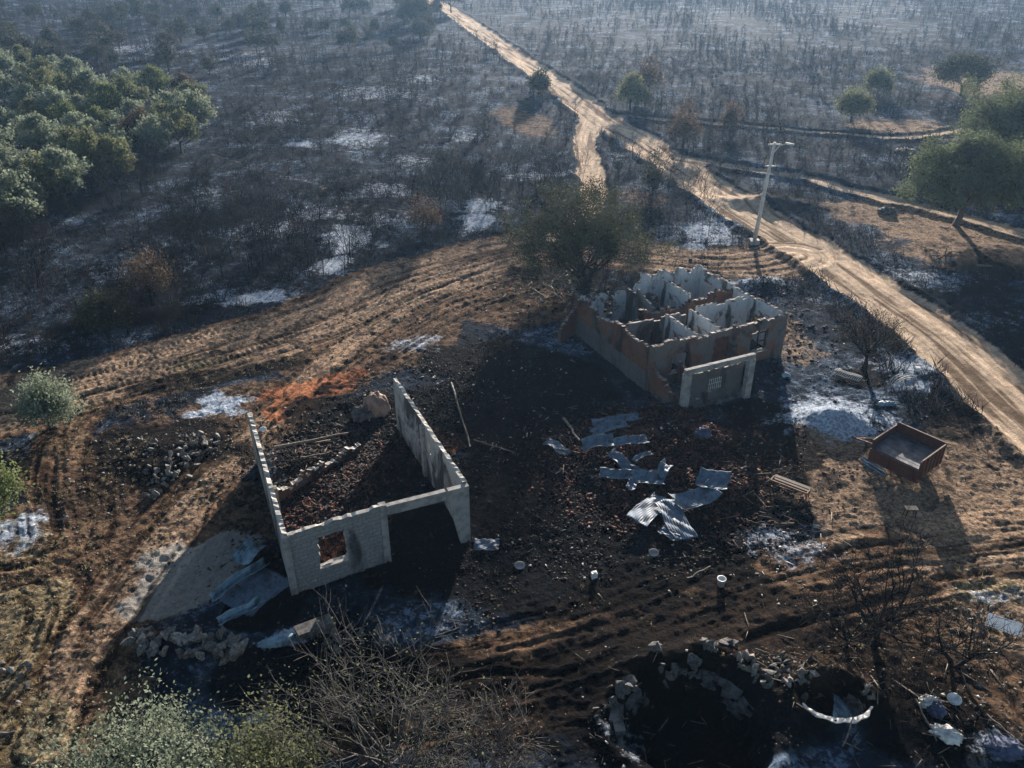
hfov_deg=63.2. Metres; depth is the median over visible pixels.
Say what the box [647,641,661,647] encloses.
rock
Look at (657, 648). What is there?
rock
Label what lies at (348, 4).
scorched tree
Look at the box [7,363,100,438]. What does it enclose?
bush
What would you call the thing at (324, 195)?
burnt sapling
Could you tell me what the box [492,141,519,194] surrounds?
burnt sapling
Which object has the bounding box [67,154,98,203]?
burnt sapling
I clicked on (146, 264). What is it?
burnt sapling
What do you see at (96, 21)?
scorched tree
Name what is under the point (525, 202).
burnt sapling
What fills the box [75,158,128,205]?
burnt sapling
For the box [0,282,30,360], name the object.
burnt sapling
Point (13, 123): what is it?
grove tree
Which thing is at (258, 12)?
scorched tree
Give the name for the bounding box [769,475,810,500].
steel frame
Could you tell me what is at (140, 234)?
burnt sapling
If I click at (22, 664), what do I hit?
rock
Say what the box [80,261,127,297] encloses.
burnt sapling
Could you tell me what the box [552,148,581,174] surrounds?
burnt sapling
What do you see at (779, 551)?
burnt sticks
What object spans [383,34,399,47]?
scorched tree
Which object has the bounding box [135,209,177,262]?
burnt sapling
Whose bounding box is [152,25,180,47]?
scorched tree
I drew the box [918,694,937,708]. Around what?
cloth
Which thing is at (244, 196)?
burnt sapling
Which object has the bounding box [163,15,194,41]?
scorched tree
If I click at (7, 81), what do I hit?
grove tree
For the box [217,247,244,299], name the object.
burnt sapling
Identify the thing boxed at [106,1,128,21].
scorched tree
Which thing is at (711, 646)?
rock
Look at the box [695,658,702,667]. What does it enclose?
rock
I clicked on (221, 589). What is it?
metal sheet
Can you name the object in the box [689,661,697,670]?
rock
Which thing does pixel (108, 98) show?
grove tree
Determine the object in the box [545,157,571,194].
burnt sapling
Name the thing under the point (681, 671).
rock
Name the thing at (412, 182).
burnt sapling
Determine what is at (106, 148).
grove tree
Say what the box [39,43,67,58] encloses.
scorched tree
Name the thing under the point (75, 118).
grove tree
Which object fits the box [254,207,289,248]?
burnt sapling
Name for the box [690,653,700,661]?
rock
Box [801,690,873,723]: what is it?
stone well
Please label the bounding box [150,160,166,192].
burnt sapling
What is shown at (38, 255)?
burnt sapling
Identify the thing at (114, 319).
bush
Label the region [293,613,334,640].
concrete block
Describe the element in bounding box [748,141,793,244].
utility pole
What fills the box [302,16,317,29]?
scorched tree
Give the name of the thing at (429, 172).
burnt sapling
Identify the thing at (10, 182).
grove tree
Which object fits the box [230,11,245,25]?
scorched tree
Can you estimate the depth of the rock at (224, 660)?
33.03 m
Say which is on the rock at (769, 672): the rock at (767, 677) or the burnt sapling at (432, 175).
the rock at (767, 677)
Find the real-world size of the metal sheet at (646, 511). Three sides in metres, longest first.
2.960 x 1.280 x 0.199 m
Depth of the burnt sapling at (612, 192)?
78.78 m
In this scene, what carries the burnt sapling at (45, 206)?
on the ground at (636, 612)
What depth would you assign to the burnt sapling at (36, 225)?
71.89 m
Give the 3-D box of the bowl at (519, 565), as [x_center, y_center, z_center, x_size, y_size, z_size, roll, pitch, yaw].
[0.352,8.314,38.047,0.480,0.088,0.432,0,47,0]
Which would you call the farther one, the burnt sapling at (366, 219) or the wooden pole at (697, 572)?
the burnt sapling at (366, 219)
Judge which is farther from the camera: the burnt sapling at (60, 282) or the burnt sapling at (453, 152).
the burnt sapling at (453, 152)
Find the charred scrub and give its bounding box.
[0,46,1023,418]
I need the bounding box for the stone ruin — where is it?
[608,668,753,749]
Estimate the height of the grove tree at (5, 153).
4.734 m
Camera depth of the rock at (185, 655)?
32.96 m
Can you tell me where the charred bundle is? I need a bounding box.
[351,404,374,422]
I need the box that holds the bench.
[773,474,810,494]
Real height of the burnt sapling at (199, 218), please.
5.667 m
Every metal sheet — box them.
[209,557,267,601]
[216,594,264,625]
[219,567,288,616]
[230,538,267,564]
[473,538,499,550]
[544,438,569,454]
[581,433,614,451]
[590,420,629,433]
[591,412,642,425]
[599,467,631,478]
[607,448,640,473]
[612,435,647,447]
[626,477,636,489]
[626,492,670,526]
[631,469,665,484]
[632,451,653,461]
[654,499,697,539]
[655,459,673,478]
[658,525,680,541]
[668,479,721,509]
[694,466,731,489]
[832,693,858,717]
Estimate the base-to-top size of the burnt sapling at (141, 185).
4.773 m
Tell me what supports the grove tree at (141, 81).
on the ground at (636, 612)
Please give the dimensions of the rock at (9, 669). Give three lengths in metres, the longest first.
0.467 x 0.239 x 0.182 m
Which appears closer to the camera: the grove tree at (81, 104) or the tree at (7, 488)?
the tree at (7, 488)
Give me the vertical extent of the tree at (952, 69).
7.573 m
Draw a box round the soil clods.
[0,252,1023,767]
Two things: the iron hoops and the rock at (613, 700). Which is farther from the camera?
the iron hoops
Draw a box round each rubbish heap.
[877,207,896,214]
[893,147,917,153]
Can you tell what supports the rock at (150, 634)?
on the ground at (636, 612)
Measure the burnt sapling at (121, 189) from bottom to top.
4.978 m
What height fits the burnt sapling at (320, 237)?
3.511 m
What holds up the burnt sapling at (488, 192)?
on the ground at (636, 612)
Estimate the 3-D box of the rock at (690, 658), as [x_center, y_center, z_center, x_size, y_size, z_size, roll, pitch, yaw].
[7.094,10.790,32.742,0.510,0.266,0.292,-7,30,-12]
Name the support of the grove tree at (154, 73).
on the ground at (636, 612)
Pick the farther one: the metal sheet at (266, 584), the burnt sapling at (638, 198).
the burnt sapling at (638, 198)
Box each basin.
[782,373,790,378]
[947,692,961,704]
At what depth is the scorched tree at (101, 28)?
182.90 m
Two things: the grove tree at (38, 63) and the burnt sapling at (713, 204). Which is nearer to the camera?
the burnt sapling at (713, 204)
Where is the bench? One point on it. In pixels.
(790, 484)
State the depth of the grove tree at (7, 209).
74.39 m
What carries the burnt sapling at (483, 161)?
on the ground at (636, 612)
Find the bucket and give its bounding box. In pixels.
[717,575,726,587]
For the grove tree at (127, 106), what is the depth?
108.66 m
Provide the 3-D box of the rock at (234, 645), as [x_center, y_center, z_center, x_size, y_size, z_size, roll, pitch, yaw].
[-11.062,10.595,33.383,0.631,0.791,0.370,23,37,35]
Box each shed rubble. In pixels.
[167,356,513,675]
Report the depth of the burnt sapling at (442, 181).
82.03 m
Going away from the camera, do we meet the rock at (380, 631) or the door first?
the rock at (380, 631)
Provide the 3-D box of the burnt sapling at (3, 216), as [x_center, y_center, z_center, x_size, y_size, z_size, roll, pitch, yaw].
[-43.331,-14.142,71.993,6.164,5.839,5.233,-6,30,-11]
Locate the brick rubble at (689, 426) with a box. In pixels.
[482,385,858,578]
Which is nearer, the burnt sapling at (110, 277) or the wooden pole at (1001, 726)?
the wooden pole at (1001, 726)
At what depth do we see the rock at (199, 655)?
32.96 m
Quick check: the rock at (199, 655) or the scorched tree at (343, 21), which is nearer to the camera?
the rock at (199, 655)
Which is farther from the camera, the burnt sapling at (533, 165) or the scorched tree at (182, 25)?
the scorched tree at (182, 25)
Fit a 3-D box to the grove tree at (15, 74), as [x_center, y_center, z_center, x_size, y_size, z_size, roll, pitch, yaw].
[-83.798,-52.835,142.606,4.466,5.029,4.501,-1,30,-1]
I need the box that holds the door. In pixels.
[711,336,727,361]
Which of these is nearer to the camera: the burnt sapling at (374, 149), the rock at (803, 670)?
the rock at (803, 670)
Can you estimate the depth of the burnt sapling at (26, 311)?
55.85 m
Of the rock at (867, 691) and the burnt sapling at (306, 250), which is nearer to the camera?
the rock at (867, 691)
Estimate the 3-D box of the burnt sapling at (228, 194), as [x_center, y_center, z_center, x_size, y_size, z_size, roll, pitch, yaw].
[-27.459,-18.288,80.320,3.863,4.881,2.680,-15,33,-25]
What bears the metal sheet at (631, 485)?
on the ground at (636, 612)
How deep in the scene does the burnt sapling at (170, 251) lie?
65.96 m
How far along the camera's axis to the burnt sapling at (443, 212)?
76.00 m
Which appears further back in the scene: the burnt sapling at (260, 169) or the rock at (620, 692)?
the burnt sapling at (260, 169)
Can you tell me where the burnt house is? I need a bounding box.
[557,265,788,407]
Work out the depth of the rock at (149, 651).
33.18 m
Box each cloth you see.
[256,633,298,648]
[694,427,711,438]
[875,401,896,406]
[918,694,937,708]
[926,701,947,718]
[928,723,965,745]
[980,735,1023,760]
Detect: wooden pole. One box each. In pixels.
[686,566,710,578]
[842,717,853,746]
[915,698,936,740]
[986,713,1023,746]
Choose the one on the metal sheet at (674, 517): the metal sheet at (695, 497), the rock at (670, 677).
the metal sheet at (695, 497)
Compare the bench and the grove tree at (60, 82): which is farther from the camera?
the grove tree at (60, 82)
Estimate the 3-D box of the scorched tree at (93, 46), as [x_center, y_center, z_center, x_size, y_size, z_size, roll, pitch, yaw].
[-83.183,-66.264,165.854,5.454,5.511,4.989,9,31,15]
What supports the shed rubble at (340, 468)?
on the ground at (636, 612)
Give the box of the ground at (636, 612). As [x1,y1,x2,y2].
[0,0,1023,767]
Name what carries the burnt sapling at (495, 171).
on the ground at (636, 612)
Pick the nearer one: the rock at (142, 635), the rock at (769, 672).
the rock at (769, 672)
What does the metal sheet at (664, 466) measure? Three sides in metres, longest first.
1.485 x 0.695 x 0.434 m
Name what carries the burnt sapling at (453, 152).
on the ground at (636, 612)
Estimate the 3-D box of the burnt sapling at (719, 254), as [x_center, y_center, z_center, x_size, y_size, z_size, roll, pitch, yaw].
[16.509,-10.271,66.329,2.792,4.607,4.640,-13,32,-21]
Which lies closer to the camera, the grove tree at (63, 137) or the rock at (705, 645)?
the rock at (705, 645)
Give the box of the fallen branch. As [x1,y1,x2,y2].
[0,730,14,735]
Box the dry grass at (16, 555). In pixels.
[0,341,1021,765]
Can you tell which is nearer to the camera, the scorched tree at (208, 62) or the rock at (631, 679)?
the rock at (631, 679)
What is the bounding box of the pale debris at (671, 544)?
[195,270,1023,767]
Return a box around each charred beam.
[274,432,347,448]
[300,452,328,457]
[450,382,470,447]
[473,439,518,454]
[562,417,579,440]
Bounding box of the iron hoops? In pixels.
[890,374,917,387]
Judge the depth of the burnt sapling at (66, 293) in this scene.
59.69 m
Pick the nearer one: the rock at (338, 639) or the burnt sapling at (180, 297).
the rock at (338, 639)
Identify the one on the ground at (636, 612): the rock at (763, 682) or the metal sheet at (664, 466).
the rock at (763, 682)
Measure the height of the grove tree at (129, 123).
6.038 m
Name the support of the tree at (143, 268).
on the ground at (636, 612)
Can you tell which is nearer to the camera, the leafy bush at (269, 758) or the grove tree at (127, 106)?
the leafy bush at (269, 758)
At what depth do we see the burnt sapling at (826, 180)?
87.95 m
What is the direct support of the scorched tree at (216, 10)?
on the ground at (636, 612)
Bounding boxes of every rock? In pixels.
[0,668,6,673]
[6,666,13,673]
[16,672,23,677]
[18,660,25,667]
[22,680,30,688]
[25,661,31,671]
[119,637,135,645]
[127,628,141,636]
[133,643,138,653]
[136,633,147,645]
[136,637,149,646]
[136,644,147,656]
[140,626,147,634]
[145,632,154,637]
[146,647,152,658]
[147,626,153,631]
[149,640,158,652]
[149,648,156,655]
[153,635,162,641]
[160,631,169,640]
[162,645,168,656]
[163,627,175,636]
[170,632,183,645]
[175,648,183,658]
[183,633,191,645]
[183,648,192,658]
[187,646,204,653]
[189,636,200,642]
[192,627,201,636]
[194,651,204,660]
[195,633,207,640]
[203,643,216,651]
[204,640,215,648]
[205,632,213,643]
[212,647,223,659]
[214,641,226,650]
[215,629,223,639]
[218,650,224,657]
[219,652,229,665]
[220,625,226,632]
[227,631,234,638]
[227,638,239,647]
[228,634,236,644]
[229,648,239,661]
[230,638,248,654]
[233,642,243,650]
[330,628,336,637]
[333,634,341,642]
[333,644,340,653]
[357,632,365,636]
[377,626,384,633]
[610,695,617,703]
[615,680,624,687]
[615,680,624,698]
[622,675,636,685]
[623,682,630,694]
[624,682,637,691]
[644,697,649,705]
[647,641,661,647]
[653,641,661,652]
[665,671,674,680]
[670,663,676,676]
[678,669,685,674]
[687,654,695,661]
[687,671,696,676]
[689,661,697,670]
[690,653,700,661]
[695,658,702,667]
[703,640,713,649]
[707,646,717,652]
[708,643,715,649]
[719,639,729,646]
[722,638,733,646]
[732,639,738,647]
[737,651,741,660]
[737,663,751,672]
[742,649,750,661]
[751,664,758,676]
[752,673,758,683]
[760,679,765,685]
[761,669,775,676]
[762,679,773,688]
[764,674,770,681]
[782,678,790,686]
[798,668,806,674]
[809,670,819,676]
[862,688,870,695]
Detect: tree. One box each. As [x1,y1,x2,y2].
[0,0,6,8]
[0,19,19,32]
[0,24,19,43]
[0,30,16,49]
[0,45,14,73]
[0,71,20,105]
[0,105,21,143]
[0,125,17,159]
[0,144,22,171]
[0,168,43,231]
[0,197,16,220]
[0,434,35,528]
[1,166,48,221]
[3,21,22,35]
[5,82,38,111]
[6,111,62,152]
[6,115,30,149]
[6,147,41,170]
[8,61,31,80]
[9,42,32,71]
[13,35,35,49]
[15,55,56,84]
[15,151,65,214]
[16,96,48,120]
[20,1,43,20]
[23,66,53,94]
[23,144,92,208]
[29,37,54,58]
[33,83,70,118]
[36,24,64,44]
[38,71,82,101]
[38,143,73,166]
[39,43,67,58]
[45,44,67,59]
[45,53,66,67]
[45,98,85,126]
[49,54,92,82]
[49,125,96,150]
[57,110,86,129]
[63,14,87,35]
[66,124,100,182]
[67,93,92,114]
[72,67,109,98]
[73,115,105,139]
[78,6,102,22]
[80,40,108,63]
[82,104,111,127]
[83,22,118,44]
[83,79,129,113]
[83,130,138,185]
[86,16,109,32]
[87,31,116,58]
[101,3,122,24]
[102,73,151,111]
[103,110,125,134]
[105,48,122,66]
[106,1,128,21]
[107,124,136,151]
[109,241,181,305]
[110,66,137,82]
[110,95,148,117]
[112,28,128,47]
[114,106,160,153]
[128,0,146,21]
[128,113,174,159]
[132,63,171,96]
[134,78,153,107]
[143,36,177,71]
[144,10,162,25]
[147,100,186,143]
[148,16,161,27]
[149,88,186,116]
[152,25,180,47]
[160,106,199,153]
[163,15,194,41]
[169,71,195,89]
[170,79,210,99]
[172,87,217,136]
[181,3,201,16]
[194,23,212,41]
[200,56,221,74]
[206,3,223,19]
[213,579,505,767]
[219,14,236,31]
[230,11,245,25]
[239,6,251,20]
[242,3,254,10]
[242,30,265,52]
[244,6,273,29]
[246,13,271,32]
[256,0,275,16]
[262,31,280,51]
[275,0,293,15]
[276,18,289,31]
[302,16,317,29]
[318,16,331,30]
[332,26,360,52]
[338,17,352,28]
[339,0,358,15]
[355,0,370,12]
[363,18,380,33]
[363,26,374,41]
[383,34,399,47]
[389,648,578,767]
[394,0,436,19]
[397,192,445,239]
[410,15,430,39]
[410,16,432,38]
[414,11,436,30]
[428,0,443,15]
[440,0,465,12]
[493,173,681,291]
[525,66,552,94]
[615,69,655,110]
[634,51,667,90]
[636,143,668,194]
[664,94,705,148]
[718,98,746,132]
[779,566,925,684]
[817,505,971,708]
[818,296,914,371]
[831,84,877,121]
[858,63,896,95]
[889,126,1023,225]
[896,582,1023,685]
[927,49,1006,95]
[942,65,1023,157]
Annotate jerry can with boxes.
[591,570,597,579]
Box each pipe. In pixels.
[861,455,885,470]
[863,459,885,473]
[863,462,886,476]
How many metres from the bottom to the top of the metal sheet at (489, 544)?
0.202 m
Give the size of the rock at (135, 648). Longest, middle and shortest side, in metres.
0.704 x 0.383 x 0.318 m
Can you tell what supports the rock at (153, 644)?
on the ground at (636, 612)
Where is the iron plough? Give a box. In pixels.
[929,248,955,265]
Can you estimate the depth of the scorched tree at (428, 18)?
203.12 m
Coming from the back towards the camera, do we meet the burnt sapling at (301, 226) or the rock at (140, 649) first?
the burnt sapling at (301, 226)
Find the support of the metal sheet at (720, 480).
on the metal sheet at (695, 497)
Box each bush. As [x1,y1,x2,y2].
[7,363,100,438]
[10,658,241,767]
[64,282,142,336]
[175,663,352,767]
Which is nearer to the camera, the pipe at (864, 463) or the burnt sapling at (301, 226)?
the pipe at (864, 463)
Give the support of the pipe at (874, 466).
on the ground at (636, 612)
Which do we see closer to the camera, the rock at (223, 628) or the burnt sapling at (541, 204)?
the rock at (223, 628)
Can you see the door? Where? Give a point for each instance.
(719, 349)
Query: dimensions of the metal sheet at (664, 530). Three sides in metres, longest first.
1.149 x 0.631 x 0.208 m
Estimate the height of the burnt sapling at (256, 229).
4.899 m
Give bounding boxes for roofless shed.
[247,377,470,595]
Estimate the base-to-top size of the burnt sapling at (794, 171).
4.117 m
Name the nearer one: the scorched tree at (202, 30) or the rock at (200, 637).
the rock at (200, 637)
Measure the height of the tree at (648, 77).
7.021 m
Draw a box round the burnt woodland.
[0,0,1023,199]
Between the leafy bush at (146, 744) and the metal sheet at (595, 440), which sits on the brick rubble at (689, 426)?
the metal sheet at (595, 440)
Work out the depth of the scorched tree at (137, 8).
229.14 m
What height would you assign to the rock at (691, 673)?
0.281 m
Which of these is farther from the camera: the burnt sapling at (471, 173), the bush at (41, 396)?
the burnt sapling at (471, 173)
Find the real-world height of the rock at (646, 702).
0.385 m
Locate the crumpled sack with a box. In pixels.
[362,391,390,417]
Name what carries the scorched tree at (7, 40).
on the ground at (636, 612)
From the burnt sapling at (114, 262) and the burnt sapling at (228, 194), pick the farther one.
the burnt sapling at (228, 194)
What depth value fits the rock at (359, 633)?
33.95 m
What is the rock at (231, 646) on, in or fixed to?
on the ground at (636, 612)
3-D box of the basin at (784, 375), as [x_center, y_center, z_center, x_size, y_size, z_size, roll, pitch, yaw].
[17.577,-0.489,53.316,0.600,0.115,0.540,0,47,0]
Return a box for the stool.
[902,506,918,518]
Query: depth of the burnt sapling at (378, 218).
75.42 m
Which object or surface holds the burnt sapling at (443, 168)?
on the ground at (636, 612)
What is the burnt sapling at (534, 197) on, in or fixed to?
on the ground at (636, 612)
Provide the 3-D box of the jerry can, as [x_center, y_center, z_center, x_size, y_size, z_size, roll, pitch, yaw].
[3.685,8.543,37.342,0.290,0.374,0.226,-9,31,-15]
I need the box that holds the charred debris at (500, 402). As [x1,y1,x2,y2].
[112,268,1005,767]
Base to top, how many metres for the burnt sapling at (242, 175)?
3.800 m
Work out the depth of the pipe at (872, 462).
45.11 m
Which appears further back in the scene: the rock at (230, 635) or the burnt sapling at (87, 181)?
the burnt sapling at (87, 181)
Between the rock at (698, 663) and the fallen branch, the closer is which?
the fallen branch
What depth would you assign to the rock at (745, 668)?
32.11 m
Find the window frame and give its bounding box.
[749,331,766,353]
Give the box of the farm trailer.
[851,421,947,482]
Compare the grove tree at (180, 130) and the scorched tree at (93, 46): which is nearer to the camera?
the grove tree at (180, 130)
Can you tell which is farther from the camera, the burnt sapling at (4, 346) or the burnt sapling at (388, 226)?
the burnt sapling at (388, 226)
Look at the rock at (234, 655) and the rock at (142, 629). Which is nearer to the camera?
the rock at (234, 655)
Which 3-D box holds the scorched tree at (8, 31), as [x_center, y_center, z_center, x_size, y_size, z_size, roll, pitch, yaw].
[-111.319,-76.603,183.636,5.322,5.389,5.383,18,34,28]
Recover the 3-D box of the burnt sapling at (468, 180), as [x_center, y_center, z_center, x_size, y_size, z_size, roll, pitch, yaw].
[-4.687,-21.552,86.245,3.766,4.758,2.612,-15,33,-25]
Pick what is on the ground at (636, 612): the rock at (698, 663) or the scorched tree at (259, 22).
the scorched tree at (259, 22)
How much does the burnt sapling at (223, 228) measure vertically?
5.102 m
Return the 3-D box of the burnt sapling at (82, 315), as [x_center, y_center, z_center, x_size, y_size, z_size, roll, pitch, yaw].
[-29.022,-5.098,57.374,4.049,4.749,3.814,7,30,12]
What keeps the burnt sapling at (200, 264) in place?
on the ground at (636, 612)
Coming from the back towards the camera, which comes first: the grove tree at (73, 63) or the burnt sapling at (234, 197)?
the grove tree at (73, 63)
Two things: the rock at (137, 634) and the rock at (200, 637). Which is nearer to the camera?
the rock at (200, 637)
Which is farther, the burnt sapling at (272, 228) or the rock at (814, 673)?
the burnt sapling at (272, 228)
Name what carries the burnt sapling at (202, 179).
on the ground at (636, 612)
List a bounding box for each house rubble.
[498,255,907,410]
[549,287,834,355]
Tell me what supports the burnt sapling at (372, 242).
on the ground at (636, 612)
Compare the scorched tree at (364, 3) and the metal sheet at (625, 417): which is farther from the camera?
the scorched tree at (364, 3)
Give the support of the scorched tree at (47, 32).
on the ground at (636, 612)
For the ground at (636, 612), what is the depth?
48.37 m
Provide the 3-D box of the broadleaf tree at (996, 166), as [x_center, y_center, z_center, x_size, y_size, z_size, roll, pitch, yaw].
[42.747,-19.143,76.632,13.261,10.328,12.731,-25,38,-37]
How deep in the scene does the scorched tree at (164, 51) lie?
154.53 m
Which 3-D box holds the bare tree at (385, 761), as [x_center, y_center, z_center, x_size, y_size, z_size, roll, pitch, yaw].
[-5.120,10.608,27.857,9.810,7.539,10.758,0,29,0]
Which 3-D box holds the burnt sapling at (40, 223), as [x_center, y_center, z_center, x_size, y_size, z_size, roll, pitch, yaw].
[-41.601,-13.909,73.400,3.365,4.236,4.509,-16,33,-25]
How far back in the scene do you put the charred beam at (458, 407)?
49.36 m
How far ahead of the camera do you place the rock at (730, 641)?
33.22 m
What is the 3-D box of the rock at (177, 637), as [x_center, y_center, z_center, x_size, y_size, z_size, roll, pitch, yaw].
[-13.340,10.187,33.412,0.517,0.539,0.484,13,32,21]
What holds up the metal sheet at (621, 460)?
on the brick rubble at (689, 426)
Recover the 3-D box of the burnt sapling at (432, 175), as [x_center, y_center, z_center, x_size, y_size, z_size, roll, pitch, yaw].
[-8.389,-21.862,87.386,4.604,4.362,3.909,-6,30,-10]
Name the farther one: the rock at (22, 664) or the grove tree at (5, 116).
the grove tree at (5, 116)
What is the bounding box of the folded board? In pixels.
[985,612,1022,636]
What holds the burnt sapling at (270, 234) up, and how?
on the ground at (636, 612)
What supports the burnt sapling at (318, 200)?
on the ground at (636, 612)
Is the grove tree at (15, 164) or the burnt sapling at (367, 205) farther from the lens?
the grove tree at (15, 164)
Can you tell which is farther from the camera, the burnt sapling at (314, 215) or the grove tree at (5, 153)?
the grove tree at (5, 153)
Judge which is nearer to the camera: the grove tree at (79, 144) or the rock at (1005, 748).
the rock at (1005, 748)
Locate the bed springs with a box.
[832,368,862,381]
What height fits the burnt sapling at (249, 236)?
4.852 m
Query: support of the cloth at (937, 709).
on the ground at (636, 612)
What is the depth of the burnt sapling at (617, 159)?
90.29 m
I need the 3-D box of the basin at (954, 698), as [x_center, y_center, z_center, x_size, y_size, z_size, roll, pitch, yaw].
[16.737,11.948,31.511,0.560,0.106,0.504,0,47,0]
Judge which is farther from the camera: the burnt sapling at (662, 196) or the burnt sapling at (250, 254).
the burnt sapling at (662, 196)
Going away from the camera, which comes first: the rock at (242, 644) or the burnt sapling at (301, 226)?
the rock at (242, 644)
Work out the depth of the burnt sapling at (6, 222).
70.52 m
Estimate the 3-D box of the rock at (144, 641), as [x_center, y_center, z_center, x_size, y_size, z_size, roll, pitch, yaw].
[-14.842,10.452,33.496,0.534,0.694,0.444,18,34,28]
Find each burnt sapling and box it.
[0,190,46,249]
[0,199,22,246]
[0,213,18,234]
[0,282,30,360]
[1,225,64,287]
[2,191,26,234]
[2,256,39,292]
[4,284,49,348]
[7,262,67,301]
[10,199,57,251]
[11,211,68,259]
[24,202,52,248]
[26,235,54,280]
[28,191,57,223]
[32,175,55,214]
[38,218,69,251]
[41,254,88,314]
[51,287,119,336]
[54,256,120,293]
[61,182,90,223]
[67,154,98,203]
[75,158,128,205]
[78,271,130,339]
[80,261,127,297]
[91,237,139,293]
[93,271,148,334]
[97,260,152,331]
[99,163,144,206]
[105,239,143,289]
[111,208,147,255]
[118,204,209,286]
[119,156,162,196]
[124,233,174,296]
[126,158,156,195]
[128,159,157,188]
[128,213,154,251]
[129,184,221,254]
[130,237,193,304]
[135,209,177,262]
[139,227,195,281]
[141,198,166,224]
[143,219,194,270]
[149,178,181,219]
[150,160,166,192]
[150,195,197,248]
[151,153,212,202]
[151,266,211,325]
[166,191,220,242]
[170,194,220,253]
[171,167,223,233]
[173,247,199,292]
[180,191,231,240]
[187,186,215,230]
[189,215,213,244]
[190,159,220,189]
[193,237,217,281]
[200,199,237,259]
[208,180,243,212]
[217,169,259,209]
[217,194,247,246]
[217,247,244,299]
[219,177,249,219]
[223,184,257,213]
[223,199,290,260]
[224,162,248,192]
[224,221,271,261]
[227,222,265,269]
[230,211,263,266]
[234,143,279,192]
[240,156,268,191]
[244,216,291,257]
[246,207,279,245]
[252,167,291,215]
[252,222,316,281]
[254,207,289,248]
[258,173,319,242]
[258,195,287,236]
[262,218,296,259]
[269,139,306,179]
[273,186,302,234]
[275,219,322,274]
[277,203,303,242]
[278,201,328,254]
[279,180,317,232]
[281,215,337,261]
[288,131,315,177]
[289,221,324,276]
[291,242,324,279]
[301,198,326,233]
[302,182,328,218]
[306,235,338,276]
[307,220,332,252]
[308,180,343,219]
[312,190,361,238]
[315,165,376,223]
[320,217,361,267]
[323,205,374,265]
[324,168,371,222]
[340,221,373,262]
[341,207,367,255]
[341,224,375,259]
[344,185,380,226]
[348,200,384,250]
[357,202,401,235]
[358,193,393,235]
[359,221,387,260]
[361,137,388,173]
[361,217,386,253]
[367,205,405,242]
[382,158,412,205]
[383,203,419,244]
[384,151,405,181]
[386,159,429,207]
[399,137,434,174]
[401,162,424,197]
[403,155,434,188]
[404,175,428,202]
[410,132,479,199]
[411,158,444,193]
[415,180,441,206]
[417,144,458,192]
[418,156,445,199]
[419,162,461,201]
[419,170,452,209]
[421,194,463,236]
[422,193,448,215]
[442,133,469,179]
[446,144,487,196]
[451,152,471,184]
[452,173,477,207]
[453,158,490,194]
[456,158,483,180]
[457,157,489,189]
[459,161,482,197]
[461,153,487,179]
[466,142,508,186]
[468,152,502,191]
[470,165,489,191]
[470,172,505,213]
[480,177,498,208]
[483,180,514,216]
[484,162,515,192]
[486,153,506,187]
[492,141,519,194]
[493,148,525,182]
[499,152,543,199]
[503,157,522,202]
[515,146,547,186]
[515,165,549,210]
[516,183,548,211]
[516,184,537,219]
[522,163,551,190]
[522,170,568,218]
[531,170,575,214]
[533,140,565,176]
[534,157,572,195]
[535,168,571,193]
[536,141,580,177]
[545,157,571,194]
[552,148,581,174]
[560,140,581,173]
[564,142,594,180]
[569,146,601,180]
[587,175,635,215]
[593,167,626,198]
[593,242,618,277]
[602,170,630,191]
[606,138,631,181]
[620,194,643,220]
[621,181,662,222]
[628,168,664,218]
[631,133,694,177]
[632,206,658,233]
[636,176,667,212]
[638,180,684,225]
[651,184,673,211]
[664,131,690,190]
[664,149,736,214]
[670,162,698,201]
[670,175,684,210]
[691,162,720,212]
[691,183,731,239]
[701,231,738,272]
[777,159,807,192]
[803,152,825,189]
[814,166,837,192]
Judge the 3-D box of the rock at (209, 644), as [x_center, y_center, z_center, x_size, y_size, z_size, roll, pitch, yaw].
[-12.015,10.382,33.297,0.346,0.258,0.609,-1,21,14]
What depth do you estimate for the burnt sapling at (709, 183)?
81.85 m
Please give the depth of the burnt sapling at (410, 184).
82.96 m
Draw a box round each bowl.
[514,561,524,568]
[649,549,658,556]
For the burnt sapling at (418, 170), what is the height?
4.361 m
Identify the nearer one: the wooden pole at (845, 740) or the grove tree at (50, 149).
the wooden pole at (845, 740)
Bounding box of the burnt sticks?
[249,269,1020,767]
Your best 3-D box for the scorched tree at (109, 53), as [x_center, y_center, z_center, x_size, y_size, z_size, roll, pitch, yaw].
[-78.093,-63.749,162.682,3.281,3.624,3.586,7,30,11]
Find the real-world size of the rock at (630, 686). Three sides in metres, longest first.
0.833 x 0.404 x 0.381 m
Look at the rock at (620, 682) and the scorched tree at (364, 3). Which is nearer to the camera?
the rock at (620, 682)
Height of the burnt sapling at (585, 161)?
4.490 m
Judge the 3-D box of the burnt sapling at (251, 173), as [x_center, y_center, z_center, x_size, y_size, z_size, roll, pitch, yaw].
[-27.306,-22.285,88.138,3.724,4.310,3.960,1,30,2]
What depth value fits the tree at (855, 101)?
117.38 m
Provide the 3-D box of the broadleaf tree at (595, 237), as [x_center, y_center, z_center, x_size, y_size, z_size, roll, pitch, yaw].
[5.717,-11.473,65.347,14.408,10.310,14.454,0,29,0]
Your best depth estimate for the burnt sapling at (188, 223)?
69.42 m
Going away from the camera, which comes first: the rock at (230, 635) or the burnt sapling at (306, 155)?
the rock at (230, 635)

